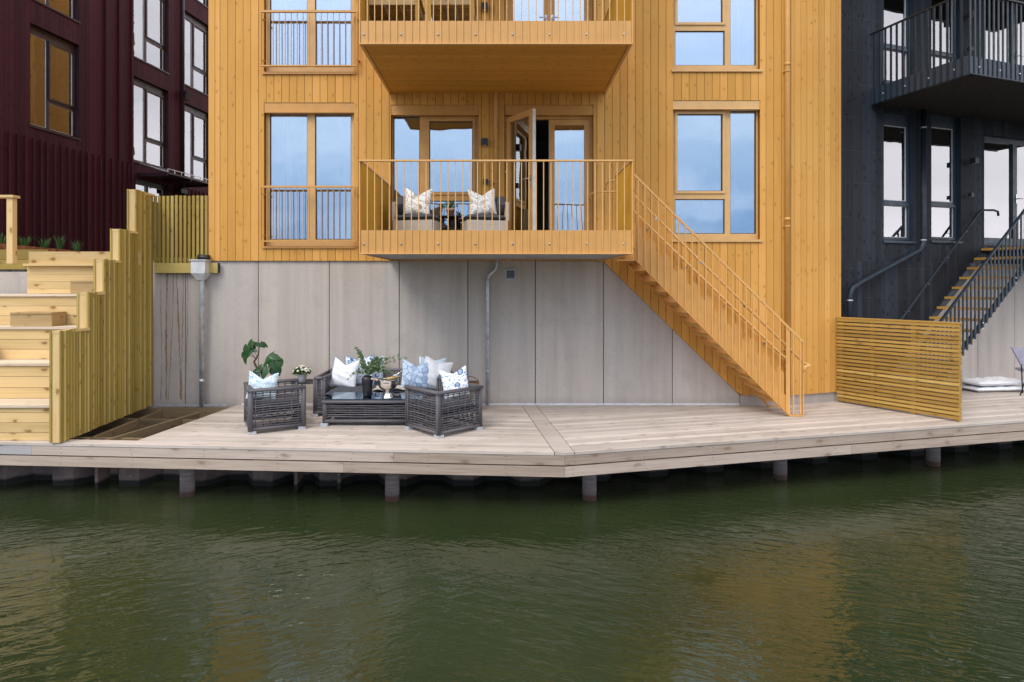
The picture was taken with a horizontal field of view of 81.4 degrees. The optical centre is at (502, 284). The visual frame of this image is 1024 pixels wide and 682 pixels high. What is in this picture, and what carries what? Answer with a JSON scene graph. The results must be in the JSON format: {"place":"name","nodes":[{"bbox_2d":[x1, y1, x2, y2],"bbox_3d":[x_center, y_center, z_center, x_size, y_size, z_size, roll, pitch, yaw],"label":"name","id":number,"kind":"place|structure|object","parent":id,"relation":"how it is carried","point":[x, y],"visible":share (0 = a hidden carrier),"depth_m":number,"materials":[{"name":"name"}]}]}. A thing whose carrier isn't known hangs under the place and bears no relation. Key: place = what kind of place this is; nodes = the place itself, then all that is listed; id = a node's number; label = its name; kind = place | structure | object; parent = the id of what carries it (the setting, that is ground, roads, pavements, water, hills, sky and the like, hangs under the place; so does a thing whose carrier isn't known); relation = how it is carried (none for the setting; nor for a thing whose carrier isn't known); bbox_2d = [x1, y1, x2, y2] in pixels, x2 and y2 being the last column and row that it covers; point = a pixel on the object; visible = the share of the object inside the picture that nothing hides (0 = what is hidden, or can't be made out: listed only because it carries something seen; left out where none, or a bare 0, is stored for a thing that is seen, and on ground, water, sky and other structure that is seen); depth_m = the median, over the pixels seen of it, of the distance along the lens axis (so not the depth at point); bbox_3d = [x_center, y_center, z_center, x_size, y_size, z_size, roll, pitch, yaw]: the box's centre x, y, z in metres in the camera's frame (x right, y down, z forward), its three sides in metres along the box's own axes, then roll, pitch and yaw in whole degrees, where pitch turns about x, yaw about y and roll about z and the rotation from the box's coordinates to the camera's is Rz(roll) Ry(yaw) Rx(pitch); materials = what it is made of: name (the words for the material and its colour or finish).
{"place":"outdoors","nodes":[
{"label":"outdoors","id":0,"kind":"place"},
{"bbox_2d":[0,269,76,398],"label":"terrace ground","id":1,"kind":"structure","parent":0,"point":[13,270],"depth_m":10.95,"materials":[{"name":"brown wood"}]},
{"bbox_2d":[0,243,84,259],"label":"planter","id":2,"kind":"object","parent":1,"relation":"on","point":[19,247],"visible":0.08,"depth_m":12.45,"materials":[{"name":"soil"}]},
{"bbox_2d":[0,232,5,243],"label":"grass tuft","id":3,"kind":"object","parent":2,"relation":"in","point":[3,241],"visible":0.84,"depth_m":11.77,"materials":[{"name":"green plant"}]},
{"bbox_2d":[17,236,32,245],"bbox_3d":[-9.922,-0.877,12.346,0.423,0.354,0.368,0,0,-36],"label":"grass tuft","id":4,"kind":"object","parent":2,"relation":"in","point":[24,242],"visible":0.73,"depth_m":12.33,"materials":[{"name":"green plant"}]},
{"bbox_2d":[37,238,54,247],"bbox_3d":[-9.942,-0.876,12.846,0.406,0.352,0.436,0,0,30],"label":"grass tuft","id":5,"kind":"object","parent":2,"relation":"in","point":[46,244],"visible":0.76,"depth_m":12.84,"materials":[{"name":"green plant"}]},
{"bbox_2d":[53,235,66,248],"bbox_3d":[-9.869,-0.918,13.296,0.404,0.436,0.309,0,0,42],"label":"grass tuft","id":6,"kind":"object","parent":2,"relation":"in","point":[59,244],"visible":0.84,"depth_m":13.24,"materials":[{"name":"green plant"}]},
{"bbox_2d":[72,241,82,250],"bbox_3d":[-9.850,-0.879,13.758,0.365,0.359,0.430,0,0,-25],"label":"grass tuft","id":7,"kind":"object","parent":2,"relation":"in","point":[76,246],"visible":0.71,"depth_m":13.75,"materials":[{"name":"green plant"}]},
{"bbox_2d":[0,0,207,260],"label":"burgundy house","id":8,"kind":"structure","parent":1,"relation":"on","point":[103,106],"depth_m":16.11,"materials":[{"name":"paint"}]},
{"bbox_2d":[29,25,80,140],"bbox_3d":[-11.242,-4.997,14.864,0.217,2.485,1.425,0,0,9],"label":"window","id":9,"kind":"structure","parent":8,"relation":"in","point":[52,58],"depth_m":14.91,"materials":[{"name":"brown glass"}]},
{"bbox_2d":[34,0,80,23],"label":"window","id":10,"kind":"structure","parent":8,"relation":"in","point":[66,8],"depth_m":15.21,"materials":[{"name":"brown glass"}]},
{"bbox_2d":[136,179,164,260],"bbox_3d":[-10.832,-1.745,18.143,0.090,2.750,1.355,0,0,9],"label":"entrance door","id":11,"kind":"structure","parent":8,"relation":"in","point":[153,188],"depth_m":18.36,"materials":[{"name":"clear glass"}]},
{"bbox_2d":[134,77,169,170],"bbox_3d":[-10.755,-4.838,18.094,0.217,2.525,1.489,0,0,9],"label":"window","id":12,"kind":"structure","parent":8,"relation":"in","point":[149,100],"depth_m":18.16,"materials":[{"name":"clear glass"}]},
{"bbox_2d":[134,0,169,74],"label":"window","id":13,"kind":"structure","parent":8,"relation":"in","point":[149,15],"depth_m":18.25,"materials":[{"name":"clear glass"}]},
{"bbox_2d":[185,104,207,182],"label":"window","id":14,"kind":"structure","parent":8,"relation":"in","point":[196,121],"depth_m":20.35,"materials":[{"name":"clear glass"}]},
{"bbox_2d":[185,12,207,95],"bbox_3d":[-10.436,-7.782,20.213,0.217,2.475,1.431,0,0,9],"label":"window","id":15,"kind":"structure","parent":8,"relation":"in","point":[196,33],"depth_m":20.34,"materials":[{"name":"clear glass"}]},
{"bbox_2d":[197,0,207,7],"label":"window","id":16,"kind":"structure","parent":8,"relation":"in","point":[204,2],"depth_m":20.73,"materials":[{"name":"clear glass"}]},
{"bbox_2d":[76,431,104,436],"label":"ground","id":17,"kind":"structure","parent":0,"point":[90,433],"depth_m":10.34,"materials":[{"name":"brown wood"}]},
{"bbox_2d":[146,0,840,407],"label":"orange house","id":18,"kind":"structure","parent":17,"relation":"on","point":[336,128],"depth_m":10.76,"materials":[{"name":"paint"}]},
{"bbox_2d":[154,195,219,272],"bbox_3d":[-5.688,-0.903,10.713,1.175,1.395,0.095,0,0,0],"label":"slat fence","id":19,"kind":"object","parent":18,"relation":"attached to","point":[167,266],"visible":0.91,"depth_m":10.69,"materials":[{"name":"yellow wood"}]},
{"bbox_2d":[261,103,355,247],"bbox_3d":[-3.471,-1.959,10.908,1.773,2.622,0.439,0,0,0],"label":"window","id":20,"kind":"structure","parent":18,"relation":"in","point":[278,115],"depth_m":10.83,"materials":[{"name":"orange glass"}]},
{"bbox_2d":[261,0,355,73],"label":"window","id":21,"kind":"structure","parent":18,"relation":"in","point":[270,4],"depth_m":11.05,"materials":[{"name":"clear glass"}]},
{"bbox_2d":[365,0,424,20],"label":"slatted armchair","id":22,"kind":"object","parent":18,"relation":"on","point":[378,10],"visible":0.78,"depth_m":9.04,"materials":[{"name":"brown wood"}]},
{"bbox_2d":[392,196,446,229],"bbox_3d":[-1.395,-1.080,10.029,0.730,0.798,0.680,0,0,14],"label":"balcony armchair","id":23,"kind":"object","parent":18,"relation":"on","point":[400,215],"visible":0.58,"depth_m":9.76,"materials":[{"name":"beige wicker"}]},
{"bbox_2d":[403,188,431,213],"bbox_3d":[-1.423,-1.378,9.887,0.483,0.479,0.183,0,0,7],"label":"cushion","id":24,"kind":"object","parent":23,"relation":"on","point":[422,203],"visible":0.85,"depth_m":9.83,"materials":[{"name":"white fabric"}]},
{"bbox_2d":[391,105,478,229],"bbox_3d":[-1.230,-1.950,10.789,1.642,2.559,0.202,0,0,0],"label":"window","id":25,"kind":"structure","parent":18,"relation":"in","point":[426,114],"depth_m":10.81,"materials":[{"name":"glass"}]},
{"bbox_2d":[439,215,461,229],"bbox_3d":[-0.901,-0.915,10.100,0.400,0.469,0.400,0,0,0],"label":"balcony table","id":26,"kind":"object","parent":18,"relation":"on","point":[446,217],"visible":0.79,"depth_m":9.97,"materials":[{"name":"black metal"}]},
{"bbox_2d":[442,200,457,214],"bbox_3d":[-0.904,-1.297,10.086,0.293,0.292,0.282,0,0,-14],"label":"potted herb","id":27,"kind":"object","parent":26,"relation":"on","point":[451,209],"visible":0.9,"depth_m":10.03,"materials":[{"name":"plant"}]},
{"bbox_2d":[449,218,454,227],"bbox_3d":[-0.856,-1.041,10.120,0.150,0.180,0.148,0,0,0],"label":"lantern","id":28,"kind":"object","parent":26,"relation":"on","point":[451,222],"visible":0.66,"depth_m":10.06,"materials":[{"name":"black metal"}]},
{"bbox_2d":[422,0,478,20],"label":"window","id":29,"kind":"structure","parent":18,"relation":"in","point":[423,1],"depth_m":10.81,"materials":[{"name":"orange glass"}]},
{"bbox_2d":[428,0,476,20],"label":"slatted armchair","id":30,"kind":"object","parent":18,"relation":"on","point":[444,10],"visible":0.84,"depth_m":9.03,"materials":[{"name":"brown wood"}]},
{"bbox_2d":[459,196,508,229],"bbox_3d":[-0.335,-1.080,10.049,0.730,0.798,0.680,0,0,-14],"label":"balcony armchair","id":31,"kind":"object","parent":18,"relation":"on","point":[488,222],"visible":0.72,"depth_m":9.77,"materials":[{"name":"beige wicker"}]},
{"bbox_2d":[468,188,496,213],"bbox_3d":[-0.342,-1.377,9.907,0.491,0.486,0.185,0,0,-8],"label":"cushion","id":32,"kind":"object","parent":31,"relation":"on","point":[488,202],"visible":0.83,"depth_m":9.85,"materials":[{"name":"white fabric"}]},
{"bbox_2d":[505,108,535,229],"bbox_3d":[0.303,-1.882,10.445,0.232,2.223,0.775,0,0,-37],"label":"balcony door","id":33,"kind":"structure","parent":18,"relation":"in","point":[520,129],"depth_m":10.40,"materials":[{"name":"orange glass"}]},
{"bbox_2d":[507,0,548,20],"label":"balcony door","id":34,"kind":"structure","parent":18,"relation":"in","point":[510,2],"depth_m":10.81,"materials":[{"name":"orange wood"}]},
{"bbox_2d":[549,120,589,229],"bbox_3d":[1.213,-1.882,10.858,0.766,2.223,0.085,0,0,0],"label":"balcony door","id":35,"kind":"structure","parent":18,"relation":"in","point":[552,123],"depth_m":10.81,"materials":[{"name":"orange wood"}]},
{"bbox_2d":[549,0,589,20],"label":"balcony door","id":36,"kind":"structure","parent":18,"relation":"in","point":[553,17],"depth_m":10.81,"materials":[{"name":"orange wood"}]},
{"bbox_2d":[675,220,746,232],"bbox_3d":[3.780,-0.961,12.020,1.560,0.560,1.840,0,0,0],"label":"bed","id":37,"kind":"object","parent":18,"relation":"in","point":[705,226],"visible":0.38,"depth_m":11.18,"materials":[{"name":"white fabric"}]},
{"bbox_2d":[671,0,762,71],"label":"window","id":38,"kind":"structure","parent":18,"relation":"in","point":[738,24],"depth_m":10.83,"materials":[{"name":"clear glass"}]},
{"bbox_2d":[673,101,762,241],"bbox_3d":[3.846,-2.037,10.789,1.631,2.547,0.202,0,0,0],"label":"window","id":39,"kind":"structure","parent":18,"relation":"in","point":[723,108],"depth_m":10.81,"materials":[{"name":"orange wood"}]},
{"bbox_2d":[841,0,1023,395],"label":"navy house","id":40,"kind":"structure","parent":17,"relation":"on","point":[932,128],"depth_m":11.77,"materials":[{"name":"paint"}]},
{"bbox_2d":[883,0,909,83],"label":"window","id":41,"kind":"structure","parent":40,"relation":"in","point":[894,10],"depth_m":11.79,"materials":[{"name":"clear glass"}]},
{"bbox_2d":[883,113,915,243],"bbox_3d":[7.735,-2.075,11.714,0.861,2.537,0.182,0,0,-19],"label":"window","id":42,"kind":"structure","parent":40,"relation":"in","point":[896,127],"depth_m":11.79,"materials":[{"name":"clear glass"}]},
{"bbox_2d":[931,0,956,67],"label":"window","id":43,"kind":"structure","parent":40,"relation":"in","point":[933,2],"depth_m":12.21,"materials":[{"name":"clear glass"}]},
{"bbox_2d":[930,116,962,242],"bbox_3d":[8.969,-2.126,12.129,0.892,2.577,0.182,0,0,-19],"label":"window","id":44,"kind":"structure","parent":40,"relation":"in","point":[943,130],"depth_m":12.21,"materials":[{"name":"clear glass"}]},
{"bbox_2d":[984,138,1014,243],"bbox_3d":[10.543,-1.976,12.707,1.028,2.216,0.072,0,0,-19],"label":"balcony door","id":45,"kind":"structure","parent":40,"relation":"in","point":[999,155],"depth_m":12.74,"materials":[{"name":"white glass"}]},
{"bbox_2d":[986,0,1014,63],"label":"balcony door","id":46,"kind":"structure","parent":40,"relation":"in","point":[991,1],"depth_m":12.77,"materials":[{"name":"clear glass"}]},
{"bbox_2d":[1015,141,1023,244],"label":"balcony door","id":47,"kind":"structure","parent":40,"relation":"in","point":[1019,146],"depth_m":12.96,"materials":[{"name":"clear glass"}]},
{"bbox_2d":[1017,0,1023,64],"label":"balcony door","id":48,"kind":"structure","parent":40,"relation":"in","point":[1017,0],"depth_m":12.96,"materials":[{"name":"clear glass"}]},
{"bbox_2d":[373,385,404,390],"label":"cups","id":49,"kind":"object","parent":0,"point":[397,387],"visible":0.36,"depth_m":9.86,"materials":[{"name":"white ceramic"}]},
{"bbox_2d":[467,376,478,412],"bbox_3d":[-0.576,1.875,10.197,0.344,0.608,0.245,0,0,0],"label":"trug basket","id":50,"kind":"object","parent":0,"point":[475,382],"visible":0.18,"depth_m":10.19,"materials":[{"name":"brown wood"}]},
{"bbox_2d":[0,443,1023,681],"bbox_3d":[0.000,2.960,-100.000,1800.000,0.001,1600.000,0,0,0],"label":"water","id":51,"kind":"structure","parent":0,"point":[887,567],"depth_m":5.99,"materials":[{"name":"green liquid"}]},
{"bbox_2d":[179,469,194,497],"bbox_3d":[-4.422,3.425,8.342,0.208,1.910,0.208,0,0,0],"label":"piling","id":52,"kind":"object","parent":51,"relation":"in","point":[187,483],"visible":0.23,"depth_m":8.26,"materials":[{"name":"concrete"}]},
{"bbox_2d":[385,462,398,501],"bbox_3d":[-1.524,3.425,8.193,0.208,1.910,0.208,0,0,0],"label":"piling","id":53,"kind":"object","parent":51,"relation":"in","point":[391,487],"visible":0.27,"depth_m":8.11,"materials":[{"name":"concrete"}]},
{"bbox_2d":[0,431,1023,489],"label":"sheet pile wall","id":54,"kind":"structure","parent":51,"relation":"in","point":[57,475],"depth_m":8.87,"materials":[{"name":"metal"}]},
{"bbox_2d":[0,385,1023,476],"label":"boardwalk","id":55,"kind":"structure","parent":54,"relation":"on","point":[524,439],"depth_m":8.53,"materials":[{"name":"brown wood"}]},
{"bbox_2d":[0,250,140,439],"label":"timber steps","id":56,"kind":"structure","parent":55,"relation":"on","point":[24,361],"depth_m":9.22,"materials":[{"name":"brown wood"}]},
{"bbox_2d":[0,195,19,263],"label":"timber handrail","id":57,"kind":"object","parent":56,"relation":"on","point":[11,229],"visible":1,"depth_m":10.00,"materials":[{"name":"brown wood"}]},
{"bbox_2d":[10,311,66,325],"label":"step block","id":58,"kind":"structure","parent":56,"relation":"on","point":[42,318],"depth_m":9.33,"materials":[{"name":"brown wood"}]},
{"bbox_2d":[70,281,92,293],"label":"step block","id":59,"kind":"structure","parent":56,"relation":"on","point":[80,286],"depth_m":9.81,"materials":[{"name":"brown wood"}]},
{"bbox_2d":[49,189,154,442],"bbox_3d":[-6.226,0.273,9.416,0.192,3.793,2.601,0,0,-6],"label":"stepped fence","id":60,"kind":"object","parent":55,"relation":"on","point":[101,364],"visible":1,"depth_m":9.38,"materials":[{"name":"yellow wood"}]},
{"bbox_2d":[85,404,230,456],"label":"deck joists","id":61,"kind":"object","parent":55,"relation":"attached to","point":[177,414],"visible":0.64,"depth_m":9.79,"materials":[{"name":"brown wood"}]},
{"bbox_2d":[241,339,283,415],"bbox_3d":[-3.970,1.542,9.921,0.698,1.275,0.368,0,0,0],"label":"potted plant","id":62,"kind":"object","parent":55,"relation":"on","point":[273,361],"visible":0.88,"depth_m":9.80,"materials":[{"name":"green plant"}]},
{"bbox_2d":[243,378,305,434],"bbox_3d":[-3.505,1.849,9.120,0.821,0.660,0.808,0,0,-28],"label":"wicker armchair","id":63,"kind":"object","parent":55,"relation":"on","point":[284,402],"visible":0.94,"depth_m":8.85,"materials":[{"name":"grey wicker"}]},
{"bbox_2d":[245,371,278,398],"bbox_3d":[-3.665,1.543,9.055,0.488,0.447,0.166,0,0,0],"label":"cushion","id":64,"kind":"object","parent":63,"relation":"on","point":[256,381],"visible":0.73,"depth_m":9.01,"materials":[{"name":"white fabric"}]},
{"bbox_2d":[290,379,312,384],"bbox_3d":[-3.385,1.922,10.220,0.500,0.514,0.500,0,0,0],"label":"side table","id":65,"kind":"object","parent":55,"relation":"on","point":[309,381],"visible":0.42,"depth_m":10.12,"materials":[{"name":"black metal"}]},
{"bbox_2d":[292,365,311,381],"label":"potted flowers","id":66,"kind":"object","parent":65,"relation":"on","point":[301,377],"visible":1,"depth_m":10.10,"materials":[{"name":"white plant"}]},
{"bbox_2d":[320,392,426,425],"bbox_3d":[-2.015,1.972,9.450,1.580,0.414,0.650,0,0,0],"label":"coffee table","id":67,"kind":"object","parent":55,"relation":"on","point":[330,415],"visible":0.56,"depth_m":9.17,"materials":[{"name":"grey wicker"}]},
{"bbox_2d":[362,376,372,395],"bbox_3d":[-2.147,1.609,9.420,0.176,0.310,0.176,0,0,0],"label":"vase","id":68,"kind":"object","parent":67,"relation":"on","point":[367,383],"visible":0.95,"depth_m":9.35,"materials":[{"name":"black ceramic"}]},
{"bbox_2d":[347,347,406,379],"bbox_3d":[-1.984,1.247,9.393,0.919,0.526,0.352,0,0,0],"label":"eucalyptus","id":69,"kind":"object","parent":68,"relation":"in","point":[373,366],"visible":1,"depth_m":9.39,"materials":[{"name":"green plant"}]},
{"bbox_2d":[377,378,397,398],"bbox_3d":[-1.790,1.617,9.240,0.332,0.295,0.332,0,0,0],"label":"footed bowl","id":70,"kind":"object","parent":67,"relation":"on","point":[387,387],"visible":0.95,"depth_m":9.14,"materials":[{"name":"silver metal"}]},
{"bbox_2d":[371,378,389,380],"bbox_3d":[-1.873,1.499,9.210,0.338,0.116,0.072,0,0,-3],"label":"bottle","id":71,"kind":"object","parent":70,"relation":"in","point":[382,379],"visible":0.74,"depth_m":9.19,"materials":[{"name":"glass"}]},
{"bbox_2d":[385,375,400,379],"bbox_3d":[-1.721,1.472,9.293,0.252,0.110,0.077,0,0,0],"label":"bottle","id":72,"kind":"object","parent":70,"relation":"in","point":[392,378],"visible":0.86,"depth_m":9.27,"materials":[{"name":"gold metal"}]},
{"bbox_2d":[311,368,452,416],"bbox_3d":[-2.015,1.835,10.200,2.280,0.687,0.850,0,0,0],"label":"wicker sofa","id":73,"kind":"object","parent":55,"relation":"on","point":[322,389],"visible":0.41,"depth_m":9.83,"materials":[{"name":"grey wicker"}]},
{"bbox_2d":[329,356,359,386],"bbox_3d":[-2.718,1.514,10.197,0.558,0.541,0.197,0,0,16],"label":"cushion","id":74,"kind":"object","parent":73,"relation":"on","point":[342,371],"visible":0.91,"depth_m":10.14,"materials":[{"name":"white fabric"}]},
{"bbox_2d":[345,354,374,384],"bbox_3d":[-2.513,1.504,10.401,0.553,0.548,0.211,0,0,0],"label":"cushion","id":75,"kind":"object","parent":73,"relation":"on","point":[348,359],"visible":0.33,"depth_m":10.39,"materials":[{"name":"white fabric"}]},
{"bbox_2d":[358,356,383,383],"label":"cushion","id":76,"kind":"object","parent":73,"relation":"on","point":[377,375],"visible":0.14,"depth_m":10.46,"materials":[{"name":"fabric"}]},
{"bbox_2d":[400,359,429,387],"bbox_3d":[-1.467,1.518,10.059,0.506,0.508,0.225,0,0,0],"label":"cushion","id":77,"kind":"object","parent":73,"relation":"on","point":[414,375],"visible":0.96,"depth_m":9.99,"materials":[{"name":"fabric"}]},
{"bbox_2d":[419,356,445,364],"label":"cushion","id":78,"kind":"object","parent":73,"relation":"on","point":[422,360],"visible":0.15,"depth_m":10.33,"materials":[{"name":"fabric"}]},
{"bbox_2d":[425,356,452,390],"bbox_3d":[-1.140,1.530,10.145,0.614,0.618,0.183,0,0,-17],"label":"cushion","id":79,"kind":"object","parent":73,"relation":"on","point":[434,368],"visible":0.7,"depth_m":10.11,"materials":[{"name":"white fabric"}]},
{"bbox_2d":[404,383,483,438],"bbox_3d":[-0.893,1.849,8.969,0.868,0.660,0.862,0,0,-43],"label":"wicker armchair","id":80,"kind":"object","parent":55,"relation":"on","point":[438,408],"visible":0.96,"depth_m":8.73,"materials":[{"name":"grey wicker"}]},
{"bbox_2d":[439,366,469,398],"bbox_3d":[-0.726,1.506,9.088,0.481,0.505,0.188,0,0,-15],"label":"cushion","id":81,"kind":"object","parent":80,"relation":"on","point":[456,380],"visible":0.78,"depth_m":9.05,"materials":[{"name":"white fabric"}]},
{"bbox_2d":[588,174,810,416],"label":"external staircase","id":82,"kind":"structure","parent":55,"relation":"on","point":[758,375],"depth_m":9.85,"materials":[{"name":"orange wood"}]},
{"bbox_2d":[837,317,961,420],"bbox_3d":[6.747,1.390,10.257,0.121,1.568,1.921,0,0,-32],"label":"slatted screen","id":83,"kind":"object","parent":55,"relation":"on","point":[915,402],"visible":1,"depth_m":10.12,"materials":[{"name":"brown wood"}]},
{"bbox_2d":[853,209,1023,395],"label":"external staircase","id":84,"kind":"structure","parent":55,"relation":"on","point":[1017,250],"depth_m":11.08,"materials":[{"name":"black metal"}]},
{"bbox_2d":[962,384,1023,391],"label":"floor cushion","id":85,"kind":"object","parent":55,"relation":"on","point":[993,388],"visible":0.59,"depth_m":12.05,"materials":[{"name":"white fabric"}]},
{"bbox_2d":[963,376,1023,385],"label":"floor cushion","id":86,"kind":"object","parent":85,"relation":"on","point":[993,381],"visible":0.84,"depth_m":12.11,"materials":[{"name":"white fabric"}]},
{"bbox_2d":[1011,347,1023,395],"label":"folding chair","id":87,"kind":"object","parent":55,"relation":"on","point":[1018,353],"visible":1,"depth_m":11.74,"materials":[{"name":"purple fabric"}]},
{"bbox_2d":[582,463,596,500],"bbox_3d":[1.193,3.425,8.217,0.208,1.910,0.208,0,0,0],"label":"piling","id":88,"kind":"object","parent":51,"relation":"in","point":[589,487],"visible":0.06,"depth_m":8.13,"materials":[{"name":"concrete"}]},
{"bbox_2d":[773,449,786,479],"bbox_3d":[4.230,3.425,9.085,0.208,1.910,0.208,0,0,0],"label":"piling","id":89,"kind":"object","parent":51,"relation":"in","point":[779,469],"visible":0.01,"depth_m":9.00,"materials":[{"name":"concrete"}]},
{"bbox_2d":[926,437,940,466],"bbox_3d":[7.054,3.425,9.762,0.208,1.910,0.208,0,0,0],"label":"piling","id":90,"kind":"object","parent":51,"relation":"in","point":[933,456],"visible":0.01,"depth_m":9.69,"materials":[{"name":"concrete"}]}
]}

